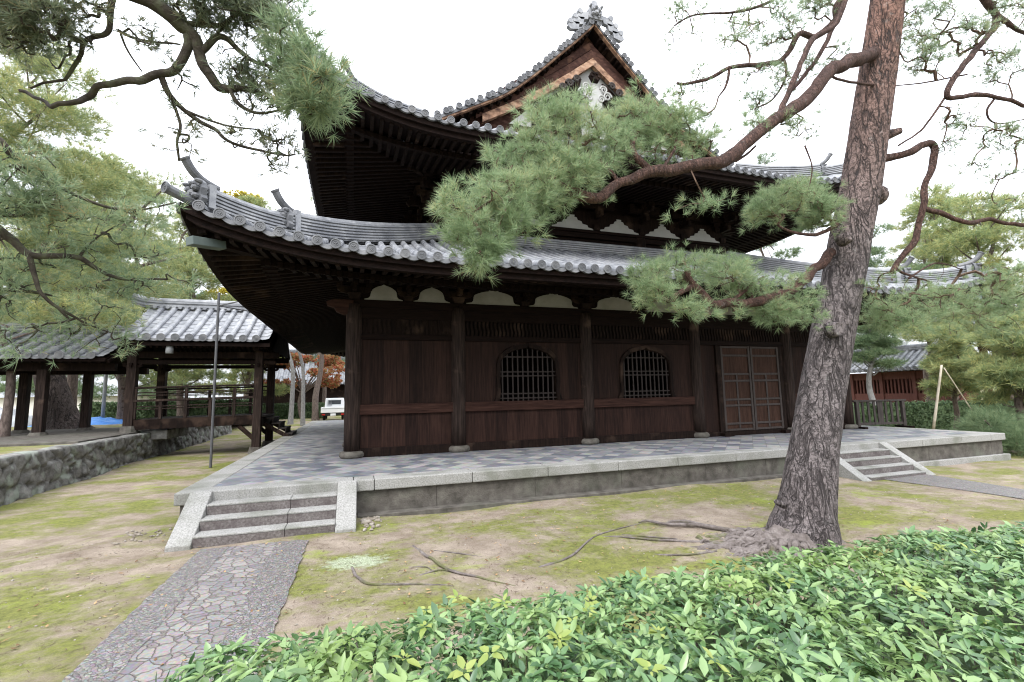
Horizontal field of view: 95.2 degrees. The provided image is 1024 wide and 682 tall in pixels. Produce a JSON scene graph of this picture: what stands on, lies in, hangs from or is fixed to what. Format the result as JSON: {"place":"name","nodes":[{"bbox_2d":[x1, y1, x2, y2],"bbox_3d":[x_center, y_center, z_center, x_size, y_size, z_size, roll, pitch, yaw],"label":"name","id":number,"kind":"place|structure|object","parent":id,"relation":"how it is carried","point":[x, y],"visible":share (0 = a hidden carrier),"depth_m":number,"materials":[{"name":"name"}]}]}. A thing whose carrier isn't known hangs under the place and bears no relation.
{"place":"outdoors","nodes":[
{"label":"outdoors","id":0,"kind":"place"},
{"bbox_2d":[0,407,32,426],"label":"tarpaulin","id":1,"kind":"object","parent":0,"point":[29,419],"visible":0.2,"depth_m":23.68,"materials":[{"name":"white plastic"}]},
{"bbox_2d":[0,424,121,454],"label":"terrace ground","id":2,"kind":"structure","parent":0,"point":[6,450],"depth_m":11.72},
{"bbox_2d":[0,427,140,446],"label":"stone walkway","id":3,"kind":"structure","parent":2,"relation":"on","point":[62,436],"depth_m":14.04,"materials":[{"name":"grey stone"}]},
{"bbox_2d":[0,322,157,435],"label":"covered corridor","id":4,"kind":"object","parent":3,"relation":"on","point":[89,366],"visible":0.69,"depth_m":15.62,"materials":[{"name":"grey tile"}]},
{"bbox_2d":[28,416,122,426],"bbox_3d":[-21.578,4.028,23.628,3.746,0.364,2.400,1,-7,-18],"label":"tarpaulin","id":5,"kind":"object","parent":2,"relation":"on","point":[100,420],"visible":0.39,"depth_m":23.37,"materials":[{"name":"blue plastic"}]},
{"bbox_2d":[0,27,156,436],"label":"pine tree","id":6,"kind":"object","parent":2,"relation":"on","point":[9,83],"visible":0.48,"depth_m":15.38,"materials":[{"name":"green plant"}]},
{"bbox_2d":[0,389,175,414],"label":"plaster wall","id":7,"kind":"structure","parent":2,"relation":"on","point":[113,398],"depth_m":41.66,"materials":[{"name":"white paint"}]},
{"bbox_2d":[18,139,166,405],"bbox_3d":[-20.036,-2.455,21.667,6.160,13.341,6.180,-5,-7,29],"label":"pine tree","id":8,"kind":"object","parent":2,"relation":"on","point":[72,381],"visible":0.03,"depth_m":21.43,"materials":[{"name":"green plant"}]},
{"bbox_2d":[101,375,107,417],"bbox_3d":[-21.265,2.864,24.404,0.166,3.300,0.166,4,-9,-41],"label":"grey post","id":9,"kind":"object","parent":2,"relation":"on","point":[104,394],"visible":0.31,"depth_m":24.35,"materials":[{"name":"metal"}]},
{"bbox_2d":[1,159,209,429],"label":"pine tree","id":10,"kind":"object","parent":2,"relation":"on","point":[63,412],"visible":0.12,"depth_m":19.03,"materials":[{"name":"green plant"}]},
{"bbox_2d":[73,174,189,418],"bbox_3d":[-21.145,-2.272,25.654,7.263,14.624,6.177,1,-7,-18],"label":"pine tree","id":11,"kind":"object","parent":2,"relation":"on","point":[172,377],"visible":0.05,"depth_m":25.75,"materials":[{"name":"green plant"}]},
{"bbox_2d":[97,238,213,398],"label":"pine tree","id":12,"kind":"object","parent":2,"relation":"on","point":[111,377],"visible":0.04,"depth_m":41.01,"materials":[{"name":"green plant"}]},
{"bbox_2d":[77,398,252,418],"bbox_3d":[-22.119,4.675,30.803,9.902,1.786,1.824,2,-7,-24],"label":"clipped hedge","id":13,"kind":"object","parent":2,"relation":"on","point":[111,409],"visible":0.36,"depth_m":30.22,"materials":[{"name":"green plant"}]},
{"bbox_2d":[142,207,251,415],"bbox_3d":[-21.145,-1.659,30.673,7.396,14.954,5.989,-3,-7,13],"label":"pine tree","id":14,"kind":"object","parent":2,"relation":"on","point":[189,376],"visible":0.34,"depth_m":30.59,"materials":[{"name":"green plant"}]},
{"bbox_2d":[204,189,262,395],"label":"deciduous tree","id":15,"kind":"object","parent":2,"relation":"on","point":[221,289],"visible":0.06,"depth_m":45.33,"materials":[{"name":"yellow plant"}]},
{"bbox_2d":[217,193,292,399],"bbox_3d":[-21.460,-2.811,39.100,6.163,19.339,5.843,1,-7,-18],"label":"pine tree","id":16,"kind":"object","parent":2,"relation":"on","point":[247,376],"visible":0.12,"depth_m":38.92,"materials":[{"name":"green plant"}]},
{"bbox_2d":[0,481,1005,676],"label":"gravel","id":17,"kind":"structure","parent":0,"point":[367,521],"depth_m":6.93,"materials":[{"name":"grey gravel"}]},
{"bbox_2d":[0,389,1023,681],"bbox_3d":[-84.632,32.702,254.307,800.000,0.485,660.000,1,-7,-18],"label":"ground","id":18,"kind":"structure","parent":0,"point":[106,509],"depth_m":6.39,"materials":[{"name":"green plant"}]},
{"bbox_2d":[0,246,117,401],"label":"pine tree","id":19,"kind":"object","parent":18,"relation":"on","point":[97,389],"visible":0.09,"depth_m":32.61,"materials":[{"name":"green plant"}]},
{"bbox_2d":[0,136,208,372],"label":"pine tree","id":20,"kind":"object","parent":18,"relation":"on","point":[33,213],"visible":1,"depth_m":5.51,"materials":[{"name":"green plant"}]},
{"bbox_2d":[0,425,231,506],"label":"retaining wall","id":21,"kind":"structure","parent":18,"relation":"on","point":[25,474],"depth_m":11.82,"materials":[{"name":"stone"}]},
{"bbox_2d":[62,547,227,681],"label":"path border","id":22,"kind":"object","parent":18,"relation":"on","point":[126,639],"visible":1,"depth_m":4.12,"materials":[{"name":"grey gravel"}]},
{"bbox_2d":[0,0,373,182],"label":"pine tree","id":23,"kind":"object","parent":18,"relation":"on","point":[298,83],"visible":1,"depth_m":2.93,"materials":[{"name":"green plant"}]},
{"bbox_2d":[113,542,276,681],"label":"stone path","id":24,"kind":"structure","parent":18,"relation":"on","point":[175,639],"depth_m":4.29,"materials":[{"name":"grey stone"}]},
{"bbox_2d":[117,293,296,453],"bbox_3d":[-11.306,1.285,17.883,5.672,6.077,4.852,1,-7,-18],"label":"covered corridor","id":25,"kind":"object","parent":18,"relation":"on","point":[247,340],"visible":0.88,"depth_m":16.78,"materials":[{"name":"brown wood"}]},
{"bbox_2d":[165,341,173,353],"bbox_3d":[-11.480,0.217,15.694,0.224,0.410,0.230,1,-7,-18],"label":"eave lamp","id":26,"kind":"object","parent":25,"relation":"hanging from","point":[169,349],"visible":0.92,"depth_m":15.61,"materials":[{"name":"glass"}]},
{"bbox_2d":[209,293,248,467],"bbox_3d":[-8.422,1.136,14.192,1.071,5.201,1.532,1,-7,-18],"label":"metal pole","id":27,"kind":"object","parent":18,"relation":"on","point":[214,380],"visible":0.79,"depth_m":13.96,"materials":[{"name":"grey metal"}]},
{"bbox_2d":[203,540,308,681],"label":"path border","id":28,"kind":"object","parent":18,"relation":"on","point":[276,575],"visible":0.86,"depth_m":4.70,"materials":[{"name":"grey gravel"}]},
{"bbox_2d":[164,480,356,551],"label":"stone staircase","id":29,"kind":"structure","parent":18,"relation":"on","point":[204,520],"depth_m":6.98,"materials":[{"name":"stone"}]},
{"bbox_2d":[287,343,294,424],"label":"tree","id":30,"kind":"object","parent":18,"relation":"on","point":[291,408],"visible":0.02,"depth_m":33.24,"materials":[{"name":"grey plant"}]},
{"bbox_2d":[240,349,344,403],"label":"trees","id":31,"kind":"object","parent":18,"relation":"on","point":[336,392],"depth_m":51.65,"materials":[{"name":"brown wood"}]},
{"bbox_2d":[262,402,324,418],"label":"clipped hedge","id":32,"kind":"object","parent":18,"relation":"on","point":[281,410],"visible":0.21,"depth_m":40.99,"materials":[{"name":"green plant"}]},
{"bbox_2d":[297,350,305,425],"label":"tree","id":33,"kind":"object","parent":18,"relation":"on","point":[302,421],"depth_m":32.09,"materials":[{"name":"grey plant"}]},
{"bbox_2d":[263,352,344,418],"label":"maple tree","id":34,"kind":"object","parent":18,"relation":"on","point":[334,362],"visible":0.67,"depth_m":41.14,"materials":[{"name":"orange plant"}]},
{"bbox_2d":[306,196,326,406],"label":"pine tree","id":35,"kind":"object","parent":18,"relation":"on","point":[324,394],"depth_m":44.30,"materials":[{"name":"green plant"}]},
{"bbox_2d":[311,353,323,420],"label":"tree","id":36,"kind":"object","parent":18,"relation":"on","point":[315,410],"visible":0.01,"depth_m":37.56,"materials":[{"name":"grey plant"}]},
{"bbox_2d":[321,398,343,419],"bbox_3d":[-14.949,5.687,39.347,1.840,1.775,3.906,1,-7,-18],"label":"parked truck","id":37,"kind":"object","parent":18,"relation":"on","point":[334,407],"visible":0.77,"depth_m":37.76,"materials":[{"name":"white paint"}]},
{"bbox_2d":[0,481,972,664],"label":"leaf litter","id":38,"kind":"object","parent":18,"relation":"on","point":[397,559],"visible":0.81,"depth_m":5.48,"materials":[{"name":"brown plant"}]},
{"bbox_2d":[0,478,1018,672],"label":"needle litter","id":39,"kind":"object","parent":18,"relation":"on","point":[57,630],"visible":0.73,"depth_m":5.92,"materials":[{"name":"brown plant"}]},
{"bbox_2d":[351,522,676,585],"bbox_3d":[0.308,2.683,5.913,4.461,0.114,1.898,1,-7,-18],"label":"surface root","id":40,"kind":"object","parent":18,"relation":"on","point":[439,564],"visible":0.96,"depth_m":5.49,"materials":[{"name":"brown plant"}]},
{"bbox_2d":[155,520,1023,681],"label":"leafy hedge","id":41,"kind":"object","parent":18,"relation":"on","point":[917,619],"visible":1,"depth_m":2.39,"materials":[{"name":"green plant"}]},
{"bbox_2d":[174,420,1010,517],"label":"stone platform","id":42,"kind":"structure","parent":18,"relation":"on","point":[305,459],"depth_m":9.86,"materials":[{"name":"stone"}]},
{"bbox_2d":[161,0,997,458],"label":"temple hall","id":43,"kind":"structure","parent":42,"relation":"on","point":[555,340],"depth_m":13.11,"materials":[{"name":"brown wood"}]},
{"bbox_2d":[494,343,562,400],"bbox_3d":[0.423,0.846,12.696,1.970,1.560,0.215,1,-7,-18],"label":"bell window","id":44,"kind":"structure","parent":43,"relation":"in","point":[556,394],"depth_m":12.67,"materials":[{"name":"brown wood"}]},
{"bbox_2d":[618,345,675,397],"bbox_3d":[3.945,0.908,13.861,1.971,1.560,0.215,1,-7,-18],"label":"bell window","id":45,"kind":"structure","parent":43,"relation":"in","point":[663,355],"depth_m":13.83,"materials":[{"name":"brown wood"}]},
{"bbox_2d":[720,346,754,430],"bbox_3d":[7.086,1.478,14.741,1.155,2.650,0.075,1,-7,-18],"label":"door leaf","id":46,"kind":"structure","parent":43,"relation":"in","point":[735,360],"depth_m":14.73,"materials":[{"name":"brown wood"}]},
{"bbox_2d":[749,346,783,429],"bbox_3d":[8.211,1.498,15.113,1.155,2.650,0.075,1,-7,-18],"label":"door leaf","id":47,"kind":"structure","parent":43,"relation":"in","point":[764,362],"depth_m":15.10,"materials":[{"name":"brown wood"}]},
{"bbox_2d":[852,399,914,428],"bbox_3d":[12.749,2.515,16.189,1.938,0.960,0.640,-1,-7,-5],"label":"wooden barrier","id":48,"kind":"object","parent":42,"relation":"on","point":[880,413],"visible":0.98,"depth_m":16.17,"materials":[{"name":"grey wood"}]},
{"bbox_2d":[424,0,1023,563],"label":"red pine","id":49,"kind":"object","parent":18,"relation":"on","point":[804,514],"visible":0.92,"depth_m":6.27,"materials":[{"name":"green plant"}]},
{"bbox_2d":[753,151,807,259],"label":"pine tree","id":50,"kind":"object","parent":18,"relation":"on","point":[795,250],"visible":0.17,"depth_m":44.36,"materials":[{"name":"green plant"}]},
{"bbox_2d":[851,323,909,425],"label":"pine tree","id":51,"kind":"object","parent":18,"relation":"on","point":[869,356],"visible":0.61,"depth_m":23.40,"materials":[{"name":"green plant"}]},
{"bbox_2d":[856,220,911,393],"bbox_3d":[29.463,-2.239,38.805,7.404,16.697,6.486,1,-7,-18],"label":"pine tree","id":52,"kind":"object","parent":18,"relation":"on","point":[879,250],"visible":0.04,"depth_m":37.99,"materials":[{"name":"green plant"}]},
{"bbox_2d":[839,442,935,481],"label":"stone staircase","id":53,"kind":"structure","parent":18,"relation":"on","point":[884,460],"depth_m":11.01,"materials":[{"name":"stone"}]},
{"bbox_2d":[850,342,976,402],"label":"gate house","id":54,"kind":"structure","parent":18,"relation":"on","point":[898,383],"depth_m":34.87,"materials":[{"name":"red wood"}]},
{"bbox_2d":[879,261,987,401],"bbox_3d":[25.519,-0.006,28.365,7.738,10.089,7.358,1,-7,-18],"label":"pine tree","id":55,"kind":"object","parent":18,"relation":"on","point":[925,374],"depth_m":28.33,"materials":[{"name":"green plant"}]},
{"bbox_2d":[852,399,1016,429],"bbox_3d":[22.654,3.664,23.117,10.959,1.751,1.739,-2,-7,10],"label":"clipped hedge","id":56,"kind":"object","parent":18,"relation":"on","point":[919,414],"visible":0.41,"depth_m":22.96,"materials":[{"name":"green plant"}]},
{"bbox_2d":[932,365,942,428],"bbox_3d":[15.947,2.177,17.555,0.592,2.550,0.099,-3,-7,19],"label":"bamboo prop","id":57,"kind":"object","parent":18,"relation":"on","point":[936,402],"visible":0.9,"depth_m":17.52,"materials":[{"name":"beige wood"}]},
{"bbox_2d":[884,180,1020,400],"bbox_3d":[28.970,-2.768,31.105,7.108,16.041,6.749,-6,-8,34],"label":"pine tree","id":58,"kind":"object","parent":18,"relation":"on","point":[911,210],"visible":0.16,"depth_m":31.13,"materials":[{"name":"green plant"}]},
{"bbox_2d":[916,318,990,428],"bbox_3d":[18.645,1.632,19.883,2.474,5.158,2.626,1,-7,-18],"label":"pine tree","id":59,"kind":"object","parent":18,"relation":"on","point":[950,348],"visible":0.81,"depth_m":19.72,"materials":[{"name":"green plant"}]},
{"bbox_2d":[891,185,1023,401],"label":"pine tree","id":60,"kind":"object","parent":18,"relation":"on","point":[988,233],"visible":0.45,"depth_m":23.88,"materials":[{"name":"green plant"}]},
{"bbox_2d":[949,402,1023,456],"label":"shrub","id":61,"kind":"object","parent":18,"relation":"on","point":[979,420],"visible":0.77,"depth_m":15.00,"materials":[{"name":"green plant"}]},
{"bbox_2d":[943,368,971,410],"bbox_3d":[16.867,2.020,17.547,1.238,2.056,0.040,0,-7,-6],"label":"bamboo prop","id":62,"kind":"object","parent":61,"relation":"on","point":[957,388],"visible":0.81,"depth_m":17.55,"materials":[{"name":"beige wood"}]},
{"bbox_2d":[953,311,1023,427],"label":"pine tree","id":63,"kind":"object","parent":18,"relation":"on","point":[1006,374],"visible":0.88,"depth_m":17.00,"materials":[{"name":"green plant"}]},
{"bbox_2d":[0,0,1023,399],"label":"sky","id":64,"kind":"structure","parent":0,"point":[431,55],"materials":[{"name":"white"}]},
{"bbox_2d":[885,474,1023,498],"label":"side path","id":65,"kind":"structure","parent":0,"point":[948,482],"depth_m":9.65,"materials":[{"name":"grey stone"}]},
{"bbox_2d":[972,304,1017,392],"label":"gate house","id":66,"kind":"structure","parent":0,"point":[983,354],"depth_m":34.55,"materials":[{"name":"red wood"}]}
]}

